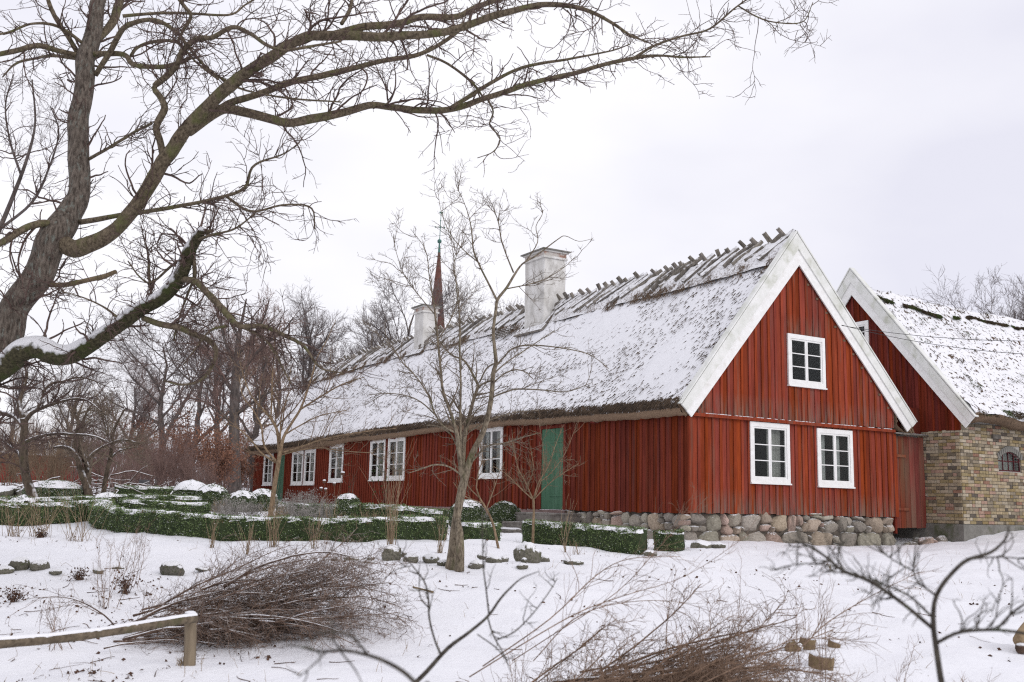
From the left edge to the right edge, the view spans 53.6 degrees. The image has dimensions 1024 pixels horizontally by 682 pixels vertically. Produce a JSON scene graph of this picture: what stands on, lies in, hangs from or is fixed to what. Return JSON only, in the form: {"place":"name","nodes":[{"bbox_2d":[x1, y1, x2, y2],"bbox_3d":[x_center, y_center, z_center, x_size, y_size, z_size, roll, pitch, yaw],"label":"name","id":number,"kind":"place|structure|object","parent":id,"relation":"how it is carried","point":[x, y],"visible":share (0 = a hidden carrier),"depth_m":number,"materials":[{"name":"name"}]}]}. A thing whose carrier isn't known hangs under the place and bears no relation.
{"place":"outdoors","nodes":[
{"label":"outdoors","id":0,"kind":"place"},
{"bbox_2d":[0,483,1023,681],"bbox_3d":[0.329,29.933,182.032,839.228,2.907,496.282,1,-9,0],"label":"ground","id":1,"kind":"structure","parent":0,"point":[471,653],"depth_m":11.58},
{"bbox_2d":[0,420,37,485],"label":"bare shrub","id":2,"kind":"object","parent":1,"relation":"on","point":[9,474],"visible":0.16,"depth_m":37.54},
{"bbox_2d":[8,557,30,570],"bbox_3d":[-6.447,2.942,13.280,0.279,0.231,0.241,14,-15,-42],"label":"boulder","id":3,"kind":"object","parent":1,"relation":"on","point":[19,563],"visible":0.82,"depth_m":13.20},
{"bbox_2d":[0,494,47,536],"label":"dry stalks","id":4,"kind":"object","parent":1,"relation":"on","point":[11,527],"visible":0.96,"depth_m":16.89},
{"bbox_2d":[4,364,51,434],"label":"bare tree","id":5,"kind":"object","parent":1,"relation":"on","point":[18,384],"visible":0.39,"depth_m":61.66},
{"bbox_2d":[0,410,69,484],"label":"bare shrub","id":6,"kind":"object","parent":1,"relation":"on","point":[17,461],"visible":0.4,"depth_m":35.62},
{"bbox_2d":[15,486,68,537],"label":"dry stalks","id":7,"kind":"object","parent":1,"relation":"on","point":[40,525],"visible":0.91,"depth_m":16.65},
{"bbox_2d":[14,420,75,480],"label":"bare shrub","id":8,"kind":"object","parent":1,"relation":"on","point":[51,473],"visible":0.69,"depth_m":33.57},
{"bbox_2d":[0,495,92,502],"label":"box hedge","id":9,"kind":"object","parent":1,"relation":"on","point":[51,498],"visible":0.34,"depth_m":22.35,"materials":[{"name":"green plant"}]},
{"bbox_2d":[0,499,99,525],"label":"box hedge","id":10,"kind":"object","parent":1,"relation":"on","point":[73,506],"visible":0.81,"depth_m":18.80,"materials":[{"name":"green plant"}]},
{"bbox_2d":[21,479,82,496],"bbox_3d":[-12.014,4.004,26.660,1.596,0.735,1.590,1,-9,0],"label":"box ball","id":11,"kind":"object","parent":1,"relation":"on","point":[54,486],"visible":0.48,"depth_m":26.16,"materials":[{"name":"green plant"}]},
{"bbox_2d":[0,52,104,232],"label":"slender tree","id":12,"kind":"object","parent":1,"relation":"on","point":[18,182],"visible":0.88,"depth_m":15.48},
{"bbox_2d":[0,453,107,486],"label":"garden wall","id":13,"kind":"structure","parent":1,"relation":"on","point":[43,473],"depth_m":47.94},
{"bbox_2d":[33,411,89,480],"bbox_3d":[-17.120,3.960,38.462,2.149,3.285,2.989,-3,-10,23],"label":"bare shrub","id":14,"kind":"object","parent":1,"relation":"on","point":[58,449],"visible":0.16,"depth_m":38.49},
{"bbox_2d":[0,332,126,496],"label":"orchard tree","id":15,"kind":"object","parent":1,"relation":"on","point":[22,454],"visible":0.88,"depth_m":23.69,"materials":[{"name":"brown plant"}]},
{"bbox_2d":[31,354,133,443],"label":"bare tree","id":16,"kind":"object","parent":1,"relation":"on","point":[73,391],"visible":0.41,"depth_m":65.44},
{"bbox_2d":[48,477,117,541],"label":"dry stalks","id":17,"kind":"object","parent":1,"relation":"on","point":[82,532],"visible":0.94,"depth_m":16.26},
{"bbox_2d":[65,421,116,487],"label":"bare shrub","id":18,"kind":"object","parent":1,"relation":"on","point":[95,470],"visible":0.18,"depth_m":36.73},
{"bbox_2d":[0,611,197,665],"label":"log fence","id":19,"kind":"object","parent":1,"relation":"on","point":[188,619],"visible":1,"depth_m":7.93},
{"bbox_2d":[42,368,161,495],"bbox_3d":[-11.056,2.556,27.110,3.102,3.738,2.709,1,-9,0],"label":"orchard tree","id":20,"kind":"object","parent":1,"relation":"on","point":[85,474],"visible":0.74,"depth_m":26.98,"materials":[{"name":"brown plant"}]},
{"bbox_2d":[6,446,215,495],"bbox_3d":[-11.926,4.194,29.696,6.785,2.288,3.854,1,-9,0],"label":"branch heap","id":21,"kind":"object","parent":1,"relation":"on","point":[98,484],"visible":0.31,"depth_m":29.63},
{"bbox_2d":[87,530,138,608],"bbox_3d":[-4.426,2.512,11.247,0.565,0.880,0.621,6,-10,-28],"label":"sapling","id":22,"kind":"object","parent":1,"relation":"on","point":[103,596],"visible":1,"depth_m":11.21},
{"bbox_2d":[81,383,150,492],"bbox_3d":[-11.066,2.728,28.303,2.184,3.582,1.632,1,-9,0],"label":"orchard tree","id":23,"kind":"object","parent":1,"relation":"on","point":[105,477],"visible":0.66,"depth_m":28.14,"materials":[{"name":"brown plant"}]},
{"bbox_2d":[95,443,151,490],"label":"bare shrub","id":24,"kind":"object","parent":1,"relation":"on","point":[122,475],"visible":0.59,"depth_m":32.69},
{"bbox_2d":[79,347,184,484],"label":"bare tree","id":25,"kind":"object","parent":1,"relation":"on","point":[148,407],"visible":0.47,"depth_m":58.20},
{"bbox_2d":[110,517,157,588],"bbox_3d":[-4.639,2.575,12.415,0.552,0.866,0.912,1,-9,0],"label":"sapling","id":26,"kind":"object","parent":1,"relation":"on","point":[136,536],"visible":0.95,"depth_m":12.34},
{"bbox_2d":[95,437,173,485],"bbox_3d":[-13.268,4.263,35.752,3.495,2.285,2.157,-5,-11,34],"label":"bare shrub","id":27,"kind":"object","parent":1,"relation":"on","point":[142,475],"visible":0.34,"depth_m":35.65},
{"bbox_2d":[0,398,269,487],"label":"wood","id":28,"kind":"object","parent":1,"relation":"on","point":[43,425],"visible":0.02,"depth_m":95.63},
{"bbox_2d":[114,484,174,494],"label":"box hedge","id":29,"kind":"object","parent":1,"relation":"on","point":[153,490],"visible":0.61,"depth_m":29.13,"materials":[{"name":"green plant"}]},
{"bbox_2d":[104,408,187,485],"bbox_3d":[-13.648,4.034,37.649,2.859,3.220,2.926,1,-9,0],"label":"bare shrub","id":30,"kind":"object","parent":1,"relation":"on","point":[143,454],"visible":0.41,"depth_m":37.60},
{"bbox_2d":[81,297,229,486],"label":"bare tree","id":31,"kind":"object","parent":1,"relation":"on","point":[159,403],"visible":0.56,"depth_m":50.33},
{"bbox_2d":[121,492,201,501],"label":"box hedge","id":32,"kind":"object","parent":1,"relation":"on","point":[171,497],"visible":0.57,"depth_m":24.44,"materials":[{"name":"green plant"}]},
{"bbox_2d":[117,496,211,513],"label":"box hedge","id":33,"kind":"object","parent":1,"relation":"on","point":[196,507],"visible":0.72,"depth_m":20.05,"materials":[{"name":"green plant"}]},
{"bbox_2d":[135,418,197,486],"bbox_3d":[-13.235,4.465,39.363,2.413,2.981,2.560,7,-11,-31],"label":"beech bush","id":34,"kind":"object","parent":1,"relation":"on","point":[175,436],"visible":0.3,"depth_m":39.56,"materials":[{"name":"brown plant"}]},
{"bbox_2d":[139,427,196,486],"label":"bare shrub","id":35,"kind":"object","parent":1,"relation":"on","point":[163,468],"visible":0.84,"depth_m":34.65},
{"bbox_2d":[160,560,184,575],"bbox_3d":[-4.448,3.006,13.277,0.327,0.268,0.275,8,-8,-7],"label":"boulder","id":36,"kind":"object","parent":1,"relation":"on","point":[173,568],"visible":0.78,"depth_m":13.18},
{"bbox_2d":[146,419,209,486],"bbox_3d":[-12.213,4.248,37.373,3.298,3.012,2.255,-1,-9,15],"label":"bare shrub","id":37,"kind":"object","parent":1,"relation":"on","point":[179,436],"visible":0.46,"depth_m":37.56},
{"bbox_2d":[165,404,210,477],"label":"beech bush","id":38,"kind":"object","parent":1,"relation":"on","point":[199,439],"visible":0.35,"depth_m":41.76,"materials":[{"name":"brown plant"}]},
{"bbox_2d":[172,479,205,495],"bbox_3d":[-8.116,3.933,25.670,0.981,0.851,0.986,1,-9,0],"label":"box ball","id":39,"kind":"object","parent":1,"relation":"on","point":[190,487],"visible":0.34,"depth_m":25.36,"materials":[{"name":"green plant"}]},
{"bbox_2d":[164,439,219,485],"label":"bare shrub","id":40,"kind":"object","parent":1,"relation":"on","point":[189,465],"visible":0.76,"depth_m":34.51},
{"bbox_2d":[141,307,268,481],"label":"bare tree","id":41,"kind":"object","parent":1,"relation":"on","point":[199,411],"visible":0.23,"depth_m":57.01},
{"bbox_2d":[177,455,239,490],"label":"bare shrub","id":42,"kind":"object","parent":1,"relation":"on","point":[203,478],"visible":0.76,"depth_m":33.59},
{"bbox_2d":[193,415,228,482],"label":"beech bush","id":43,"kind":"object","parent":1,"relation":"on","point":[210,443],"visible":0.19,"depth_m":43.02,"materials":[{"name":"brown plant"}]},
{"bbox_2d":[194,484,230,511],"bbox_3d":[-7.415,3.911,25.070,0.899,0.774,0.900,1,-9,0],"label":"box ball","id":44,"kind":"object","parent":1,"relation":"on","point":[209,492],"visible":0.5,"depth_m":24.79,"materials":[{"name":"green plant"}]},
{"bbox_2d":[5,506,432,659],"bbox_3d":[-2.616,2.284,9.901,3.790,1.385,2.228,1,-9,0],"label":"brush pile","id":45,"kind":"object","parent":1,"relation":"on","point":[229,619],"visible":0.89,"depth_m":9.77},
{"bbox_2d":[195,427,248,487],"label":"beech bush","id":46,"kind":"object","parent":1,"relation":"on","point":[217,452],"visible":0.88,"depth_m":36.54,"materials":[{"name":"brown plant"}]},
{"bbox_2d":[190,303,261,483],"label":"bare tree","id":47,"kind":"object","parent":1,"relation":"on","point":[222,385],"visible":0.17,"depth_m":59.56,"materials":[{"name":"brown wood"}]},
{"bbox_2d":[155,274,307,493],"bbox_3d":[-10.924,1.880,40.485,6.480,8.981,5.118,1,-9,0],"label":"thick stemmed tree","id":48,"kind":"object","parent":1,"relation":"on","point":[235,406],"visible":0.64,"depth_m":39.93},
{"bbox_2d":[213,495,256,515],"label":"dry perennial","id":49,"kind":"object","parent":1,"relation":"on","point":[229,509],"visible":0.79,"depth_m":19.06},
{"bbox_2d":[228,490,257,511],"bbox_3d":[-6.410,3.860,24.171,0.691,0.626,0.686,1,-9,0],"label":"box ball","id":50,"kind":"object","parent":1,"relation":"on","point":[247,495],"visible":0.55,"depth_m":23.98,"materials":[{"name":"green plant"}]},
{"bbox_2d":[223,439,268,488],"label":"beech bush","id":51,"kind":"object","parent":1,"relation":"on","point":[245,467],"visible":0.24,"depth_m":44.79,"materials":[{"name":"brown plant"}]},
{"bbox_2d":[203,305,293,491],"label":"bare tree","id":52,"kind":"object","parent":1,"relation":"on","point":[255,435],"visible":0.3,"depth_m":52.03,"materials":[{"name":"brown wood"}]},
{"bbox_2d":[225,316,304,429],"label":"bare tree","id":53,"kind":"object","parent":1,"relation":"on","point":[278,407],"visible":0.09,"depth_m":64.81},
{"bbox_2d":[253,488,277,511],"bbox_3d":[-6.055,3.908,24.668,0.740,0.660,0.735,1,-9,0],"label":"box ball","id":54,"kind":"object","parent":1,"relation":"on","point":[260,494],"visible":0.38,"depth_m":24.42,"materials":[{"name":"green plant"}]},
{"bbox_2d":[87,496,448,541],"bbox_3d":[-5.251,3.193,18.219,7.966,0.766,2.883,-3,-10,23],"label":"box hedge","id":55,"kind":"object","parent":1,"relation":"on","point":[167,522],"visible":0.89,"depth_m":17.07,"materials":[{"name":"green plant"}]},
{"bbox_2d":[258,489,286,546],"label":"dry stalks","id":56,"kind":"object","parent":1,"relation":"on","point":[276,532],"visible":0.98,"depth_m":15.87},
{"bbox_2d":[273,494,323,516],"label":"dry perennial","id":57,"kind":"object","parent":1,"relation":"on","point":[293,510],"visible":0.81,"depth_m":19.36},
{"bbox_2d":[276,501,338,517],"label":"box hedge","id":58,"kind":"object","parent":1,"relation":"on","point":[334,506],"visible":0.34,"depth_m":21.97,"materials":[{"name":"green plant"}]},
{"bbox_2d":[214,320,418,516],"bbox_3d":[-4.104,1.538,19.812,4.360,4.069,2.495,-8,-13,44],"label":"young tree","id":59,"kind":"object","parent":1,"relation":"on","point":[280,442],"visible":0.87,"depth_m":19.86,"materials":[{"name":"beige plant"}]},
{"bbox_2d":[279,277,353,393],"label":"bare tree","id":60,"kind":"object","parent":1,"relation":"on","point":[306,330],"visible":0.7,"depth_m":57.25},
{"bbox_2d":[280,327,360,410],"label":"bare tree","id":61,"kind":"object","parent":1,"relation":"on","point":[312,364],"visible":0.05,"depth_m":69.29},
{"bbox_2d":[304,496,340,517],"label":"dry perennial","id":62,"kind":"object","parent":1,"relation":"on","point":[323,509],"visible":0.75,"depth_m":21.26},
{"bbox_2d":[334,493,359,515],"bbox_3d":[-4.566,4.578,28.113,0.774,0.735,0.762,1,-9,0],"label":"box ball","id":63,"kind":"object","parent":1,"relation":"on","point":[345,501],"visible":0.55,"depth_m":27.85,"materials":[{"name":"green plant"}]},
{"bbox_2d":[283,597,429,681],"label":"twig bush","id":64,"kind":"object","parent":1,"relation":"on","point":[389,663],"visible":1,"depth_m":2.46,"materials":[{"name":"brown plant"}]},
{"bbox_2d":[345,305,399,355],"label":"bare tree","id":65,"kind":"object","parent":1,"relation":"on","point":[359,339],"visible":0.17,"depth_m":67.26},
{"bbox_2d":[359,438,414,544],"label":"dry stalks","id":66,"kind":"object","parent":1,"relation":"on","point":[391,535],"visible":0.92,"depth_m":16.15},
{"bbox_2d":[381,544,400,560],"bbox_3d":[-1.673,2.979,14.104,0.248,0.300,0.283,-2,-10,20],"label":"boulder","id":67,"kind":"object","parent":1,"relation":"on","point":[388,556],"visible":0.69,"depth_m":14.01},
{"bbox_2d":[348,502,450,529],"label":"box hedge","id":68,"kind":"object","parent":1,"relation":"on","point":[425,512],"visible":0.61,"depth_m":21.50,"materials":[{"name":"green plant"}]},
{"bbox_2d":[338,250,486,352],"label":"bare tree","id":69,"kind":"object","parent":1,"relation":"on","point":[444,300],"visible":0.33,"depth_m":59.50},
{"bbox_2d":[0,0,836,472],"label":"great oak","id":70,"kind":"object","parent":1,"relation":"on","point":[54,242],"visible":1,"depth_m":12.20,"materials":[{"name":"brown plant"}]},
{"bbox_2d":[431,211,444,328],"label":"church tower","id":71,"kind":"structure","parent":1,"relation":"on","point":[438,271],"depth_m":73.42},
{"bbox_2d":[375,499,559,681],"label":"tree branch","id":72,"kind":"object","parent":1,"relation":"on","point":[419,678],"visible":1,"depth_m":4.13,"materials":[{"name":"brown plant"}]},
{"bbox_2d":[449,499,486,526],"bbox_3d":[-1.103,4.314,24.823,0.983,0.889,0.985,1,-9,0],"label":"box ball","id":73,"kind":"object","parent":1,"relation":"on","point":[471,511],"visible":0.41,"depth_m":24.52,"materials":[{"name":"green plant"}]},
{"bbox_2d":[439,441,513,548],"bbox_3d":[-0.580,2.543,16.793,1.272,1.867,0.523,-2,-10,21],"label":"leaning shrub","id":74,"kind":"object","parent":1,"relation":"on","point":[487,511],"visible":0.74,"depth_m":16.78,"materials":[{"name":"beige plant"}]},
{"bbox_2d":[351,158,609,571],"bbox_3d":[-0.405,0.149,13.986,3.449,6.015,2.388,1,-9,0],"label":"garden tree","id":75,"kind":"object","parent":1,"relation":"on","point":[455,558],"visible":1,"depth_m":13.82,"materials":[{"name":"brown plant"}]},
{"bbox_2d":[461,520,501,540],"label":"box hedge","id":76,"kind":"object","parent":1,"relation":"on","point":[471,530],"visible":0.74,"depth_m":17.88,"materials":[{"name":"green plant"}]},
{"bbox_2d":[486,501,520,524],"bbox_3d":[-0.199,4.605,26.202,0.964,0.965,0.974,1,-9,0],"label":"box ball","id":77,"kind":"object","parent":1,"relation":"on","point":[499,511],"visible":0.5,"depth_m":25.91,"materials":[{"name":"green plant"}]},
{"bbox_2d":[0,523,1009,681],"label":"dry grass","id":78,"kind":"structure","parent":1,"relation":"on","point":[384,614],"depth_m":11.55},
{"bbox_2d":[0,536,1023,681],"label":"fallen leaves","id":79,"kind":"object","parent":1,"relation":"on","point":[267,658],"depth_m":10.59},
{"bbox_2d":[513,541,541,562],"bbox_3d":[0.211,3.097,14.681,0.421,0.395,0.312,-1,-9,13],"label":"boulder","id":80,"kind":"object","parent":1,"relation":"on","point":[530,552],"visible":0.77,"depth_m":14.58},
{"bbox_2d":[493,409,587,542],"bbox_3d":[0.520,2.617,19.456,2.095,2.716,0.956,5,-10,-20],"label":"small tree","id":81,"kind":"object","parent":1,"relation":"on","point":[545,468],"visible":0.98,"depth_m":19.36,"materials":[{"name":"beige plant"}]},
{"bbox_2d":[500,512,580,532],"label":"wooden steps","id":82,"kind":"structure","parent":1,"relation":"on","point":[515,526],"depth_m":24.93,"materials":[{"name":"grey wood"}]},
{"bbox_2d":[242,227,917,546],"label":"red house","id":83,"kind":"structure","parent":1,"relation":"on","point":[751,380],"depth_m":24.99,"materials":[{"name":"paint"}]},
{"bbox_2d":[262,454,273,485],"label":"window","id":84,"kind":"structure","parent":83,"relation":"in","point":[270,465],"depth_m":46.20,"materials":[{"name":"white paint"}]},
{"bbox_2d":[276,455,284,500],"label":"door","id":85,"kind":"structure","parent":83,"relation":"in","point":[281,472],"depth_m":44.51,"materials":[{"name":"green paint"}]},
{"bbox_2d":[290,450,303,485],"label":"window","id":86,"kind":"structure","parent":83,"relation":"in","point":[300,459],"depth_m":42.91,"materials":[{"name":"white paint"}]},
{"bbox_2d":[303,449,315,484],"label":"window","id":87,"kind":"structure","parent":83,"relation":"in","point":[311,480],"depth_m":41.65,"materials":[{"name":"white paint"}]},
{"bbox_2d":[327,444,343,482],"bbox_3d":[-6.728,4.728,39.164,0.232,1.474,1.420,7,-11,-31],"label":"window","id":88,"kind":"structure","parent":83,"relation":"in","point":[337,478],"depth_m":39.25,"materials":[{"name":"white paint"}]},
{"bbox_2d":[368,439,385,480],"bbox_3d":[-4.697,4.207,35.869,0.232,1.484,1.310,7,-11,-31],"label":"window","id":89,"kind":"structure","parent":83,"relation":"in","point":[379,453],"depth_m":35.96,"materials":[{"name":"white paint"}]},
{"bbox_2d":[386,437,405,480],"bbox_3d":[-3.884,4.018,34.546,0.232,1.474,1.380,7,-11,-31],"label":"window","id":90,"kind":"structure","parent":83,"relation":"in","point":[400,445],"depth_m":34.58,"materials":[{"name":"white paint"}]},
{"bbox_2d":[478,427,502,478],"bbox_3d":[-0.545,3.208,29.122,0.232,1.494,1.320,7,-11,-31],"label":"window","id":91,"kind":"structure","parent":83,"relation":"in","point":[499,459],"depth_m":29.07,"materials":[{"name":"white paint"}]},
{"bbox_2d":[541,428,563,508],"bbox_3d":[1.053,3.313,26.327,0.047,2.072,1.074,7,-11,-31],"label":"door","id":92,"kind":"structure","parent":83,"relation":"in","point":[551,496],"depth_m":26.32,"materials":[{"name":"green paint"}]},
{"bbox_2d":[749,421,791,484],"bbox_3d":[5.837,2.567,23.119,1.260,1.395,0.232,7,-11,-31],"label":"window","id":93,"kind":"structure","parent":83,"relation":"in","point":[773,460],"depth_m":23.19,"materials":[{"name":"white paint"}]},
{"bbox_2d":[787,333,827,389],"bbox_3d":[6.982,0.491,24.006,1.260,1.244,0.083,7,-11,-31],"label":"window","id":94,"kind":"structure","parent":83,"relation":"in","point":[821,385],"depth_m":24.00,"materials":[{"name":"white paint"}]},
{"bbox_2d":[816,428,855,488],"bbox_3d":[7.663,2.808,24.208,1.240,1.385,0.232,7,-11,-31],"label":"window","id":95,"kind":"structure","parent":83,"relation":"in","point":[820,432],"depth_m":24.18,"materials":[{"name":"white paint"}]},
{"bbox_2d":[893,408,928,533],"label":"board gate","id":96,"kind":"structure","parent":83,"relation":"attached to","point":[911,483],"depth_m":25.62,"materials":[{"name":"red wood"}]},
{"bbox_2d":[521,519,648,554],"bbox_3d":[1.302,3.698,19.060,2.833,0.654,0.616,-7,-12,41],"label":"box hedge","id":97,"kind":"object","parent":1,"relation":"on","point":[618,539],"visible":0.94,"depth_m":18.67,"materials":[{"name":"green plant"}]},
{"bbox_2d":[457,571,873,681],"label":"brush pile","id":98,"kind":"object","parent":1,"relation":"on","point":[701,669],"visible":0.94,"depth_m":6.94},
{"bbox_2d":[483,531,709,666],"bbox_3d":[0.578,1.698,6.738,1.474,0.896,0.456,0,-9,8],"label":"long whip","id":99,"kind":"object","parent":98,"relation":"on","point":[574,596],"visible":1,"depth_m":6.67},
{"bbox_2d":[512,481,710,660],"bbox_3d":[0.687,1.544,6.839,1.351,1.220,0.544,1,-9,0],"label":"long whip","id":100,"kind":"object","parent":98,"relation":"on","point":[630,571],"visible":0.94,"depth_m":6.83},
{"bbox_2d":[469,499,771,676],"bbox_3d":[0.715,1.576,6.490,1.951,1.167,0.414,1,-9,0],"label":"long whip","id":101,"kind":"object","parent":98,"relation":"on","point":[599,605],"visible":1,"depth_m":6.50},
{"bbox_2d":[533,578,780,660],"bbox_3d":[0.980,1.842,6.680,1.673,0.559,0.418,1,-9,0],"label":"long whip","id":102,"kind":"object","parent":98,"relation":"on","point":[674,600],"visible":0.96,"depth_m":6.72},
{"bbox_2d":[705,597,891,681],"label":"long whip","id":103,"kind":"object","parent":98,"relation":"on","point":[809,645],"visible":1,"depth_m":6.27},
{"bbox_2d":[741,548,952,681],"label":"long whip","id":104,"kind":"object","parent":98,"relation":"on","point":[858,602],"visible":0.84,"depth_m":6.42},
{"bbox_2d":[653,529,686,551],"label":"box hedge","id":105,"kind":"object","parent":1,"relation":"on","point":[673,540],"visible":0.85,"depth_m":19.20,"materials":[{"name":"green plant"}]},
{"bbox_2d":[800,567,837,681],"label":"sapling","id":106,"kind":"object","parent":1,"relation":"on","point":[819,590],"visible":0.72,"depth_m":7.96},
{"bbox_2d":[808,650,833,670],"bbox_3d":[2.764,2.852,9.065,0.229,0.168,0.233,1,-9,0],"label":"log piece","id":107,"kind":"object","parent":1,"relation":"on","point":[816,662],"visible":0.7,"depth_m":8.99,"materials":[{"name":"brown wood"}]},
{"bbox_2d":[765,508,1023,681],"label":"bush","id":108,"kind":"object","parent":1,"relation":"on","point":[877,583],"visible":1,"depth_m":3.06,"materials":[{"name":"brown plant"}]},
{"bbox_2d":[836,267,1023,541],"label":"brick barn","id":109,"kind":"structure","parent":1,"relation":"on","point":[968,403],"depth_m":26.26,"materials":[{"name":"beige brick"}]},
{"bbox_2d":[997,452,1019,471],"bbox_3d":[12.760,3.149,26.252,1.200,0.700,0.222,7,-11,-31],"label":"window","id":110,"kind":"structure","parent":109,"relation":"in","point":[1006,462],"depth_m":26.36,"materials":[{"name":"red metal"}]},
{"bbox_2d":[904,264,1023,320],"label":"bare tree","id":111,"kind":"object","parent":1,"relation":"on","point":[1010,298],"visible":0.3,"depth_m":61.83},
{"bbox_2d":[1013,622,1023,653],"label":"split log","id":112,"kind":"object","parent":1,"relation":"on","point":[1018,640],"visible":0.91,"depth_m":9.84,"materials":[{"name":"brown wood"}]},
{"bbox_2d":[0,0,1023,486],"label":"sky","id":113,"kind":"structure","parent":0,"point":[896,156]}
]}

